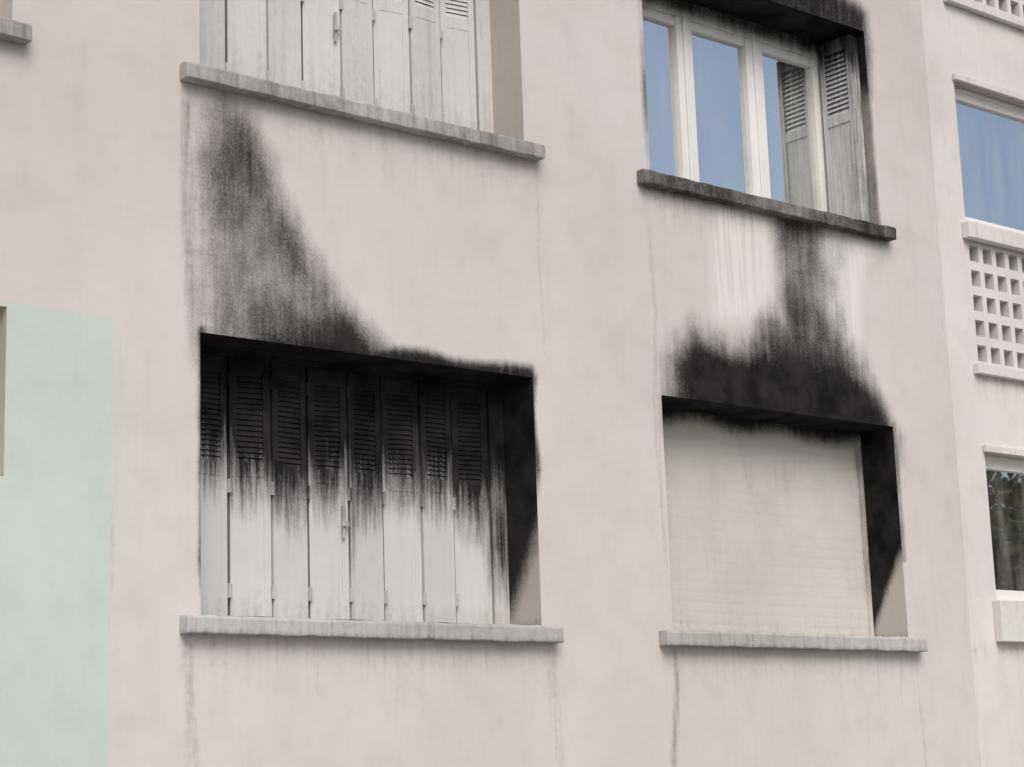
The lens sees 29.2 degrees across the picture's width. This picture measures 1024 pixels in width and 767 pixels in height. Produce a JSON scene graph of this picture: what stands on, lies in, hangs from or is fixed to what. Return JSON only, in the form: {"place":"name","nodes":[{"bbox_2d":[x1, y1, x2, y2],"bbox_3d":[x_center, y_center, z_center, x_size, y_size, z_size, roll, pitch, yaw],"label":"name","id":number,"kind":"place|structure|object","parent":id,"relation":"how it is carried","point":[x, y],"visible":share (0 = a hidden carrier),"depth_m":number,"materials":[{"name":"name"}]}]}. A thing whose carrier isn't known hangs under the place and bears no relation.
{"place":"outdoors","nodes":[
{"label":"outdoors","id":0,"kind":"place"},
{"bbox_2d":[920,0,1023,766],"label":"bay wall","id":1,"kind":"structure","parent":0,"point":[988,410],"depth_m":13.45,"materials":[{"name":"beige paint"}]},
{"bbox_2d":[943,0,1023,642],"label":"bay sills","id":2,"kind":"structure","parent":1,"relation":"attached to","point":[1009,620],"depth_m":13.66,"materials":[{"name":"grey concrete"}]},
{"bbox_2d":[967,0,1023,370],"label":"claustra screen","id":3,"kind":"object","parent":1,"relation":"attached to","point":[997,282],"visible":0.83,"depth_m":13.79,"materials":[{"name":"paint"}]},
{"label":"ground","id":4,"kind":"structure","parent":0,"visible":0},
{"bbox_2d":[0,0,980,766],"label":"facade wall","id":5,"kind":"structure","parent":4,"relation":"on","point":[156,214],"depth_m":10.40,"materials":[{"name":"beige paint"}]},
{"bbox_2d":[0,17,927,651],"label":"window sills","id":6,"kind":"structure","parent":5,"relation":"attached to","point":[194,73],"depth_m":10.39,"materials":[{"name":"grey concrete"}]},
{"bbox_2d":[0,0,1023,636],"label":"window reveals","id":7,"kind":"structure","parent":5,"relation":"attached to","point":[884,540],"depth_m":11.30,"materials":[{"name":"paint"}]},
{"bbox_2d":[200,346,509,623],"bbox_3d":[-0.856,0.569,10.205,2.096,1.344,0.070,8,-15,-39],"label":"shutter frame","id":8,"kind":"object","parent":7,"relation":"attached to","point":[497,510],"visible":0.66,"depth_m":10.76,"materials":[{"name":"white wood"}]},
{"bbox_2d":[200,353,492,623],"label":"folding shutters","id":9,"kind":"object","parent":8,"relation":"attached to","point":[403,548],"visible":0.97,"depth_m":10.17,"materials":[{"name":"paint"}]},
{"bbox_2d":[200,358,478,577],"bbox_3d":[-0.896,0.585,10.251,2.080,1.335,0.005,8,-15,-39],"label":"shutter backing","id":10,"kind":"object","parent":9,"relation":"attached to","point":[320,435],"visible":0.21,"depth_m":10.14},
{"bbox_2d":[226,372,458,606],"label":"shutter hinges","id":11,"kind":"object","parent":9,"relation":"attached to","point":[345,524],"visible":1,"depth_m":10.12,"materials":[{"name":"paint"}]},
{"bbox_2d":[473,0,493,132],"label":"shutter frame","id":12,"kind":"object","parent":7,"relation":"attached to","point":[483,69],"visible":0.53,"depth_m":11.31,"materials":[{"name":"white wood"}]},
{"bbox_2d":[200,0,476,129],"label":"folding shutters","id":13,"kind":"object","parent":12,"relation":"attached to","point":[388,58],"visible":0.82,"depth_m":10.77,"materials":[{"name":"paint"}]},
{"bbox_2d":[225,0,445,121],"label":"shutter hinges","id":14,"kind":"object","parent":13,"relation":"attached to","point":[303,83],"visible":0.74,"depth_m":10.66,"materials":[{"name":"paint"}]},
{"bbox_2d":[416,0,464,15],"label":"shutter backing","id":15,"kind":"object","parent":13,"relation":"attached to","point":[449,8],"visible":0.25,"depth_m":11.37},
{"bbox_2d":[642,0,829,211],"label":"window frame","id":16,"kind":"object","parent":7,"relation":"attached to","point":[752,40],"visible":0.63,"depth_m":12.84,"materials":[{"name":"white wood"}]},
{"bbox_2d":[643,18,817,209],"bbox_3d":[1.341,-1.732,12.709,1.810,1.040,0.001,8,-15,-39],"label":"window glass","id":17,"kind":"object","parent":16,"relation":"in","point":[720,117],"visible":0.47,"depth_m":12.76,"materials":[{"name":"glass"}]},
{"bbox_2d":[662,408,868,633],"bbox_3d":[1.502,0.883,12.146,2.020,1.344,0.013,8,-15,-39],"label":"panel shutter","id":18,"kind":"object","parent":7,"relation":"attached to","point":[764,525],"visible":0.86,"depth_m":12.18,"materials":[{"name":"paint"}]},
{"bbox_2d":[673,433,873,635],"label":"shutter guides","id":19,"kind":"object","parent":7,"relation":"attached to","point":[864,530],"visible":0.41,"depth_m":12.74,"materials":[{"name":"paint"}]},
{"bbox_2d":[818,34,869,221],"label":"folded shutter leaves","id":20,"kind":"object","parent":7,"relation":"attached to","point":[843,132],"visible":0.97,"depth_m":13.16,"materials":[{"name":"paint"}]},
{"bbox_2d":[954,86,1023,233],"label":"window frame","id":21,"kind":"object","parent":7,"relation":"attached to","point":[974,99],"visible":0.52,"depth_m":14.19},
{"bbox_2d":[956,101,1023,230],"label":"window glass","id":22,"kind":"object","parent":21,"relation":"in","point":[991,146],"visible":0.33,"depth_m":14.17,"materials":[{"name":"glass"}]},
{"bbox_2d":[985,455,1023,600],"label":"window frame","id":23,"kind":"object","parent":7,"relation":"attached to","point":[1004,464],"visible":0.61,"depth_m":13.52,"materials":[{"name":"white plastic"}]},
{"bbox_2d":[986,469,1023,590],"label":"window glass","id":24,"kind":"object","parent":23,"relation":"in","point":[1006,499],"depth_m":13.53,"materials":[{"name":"glass"}]}
]}

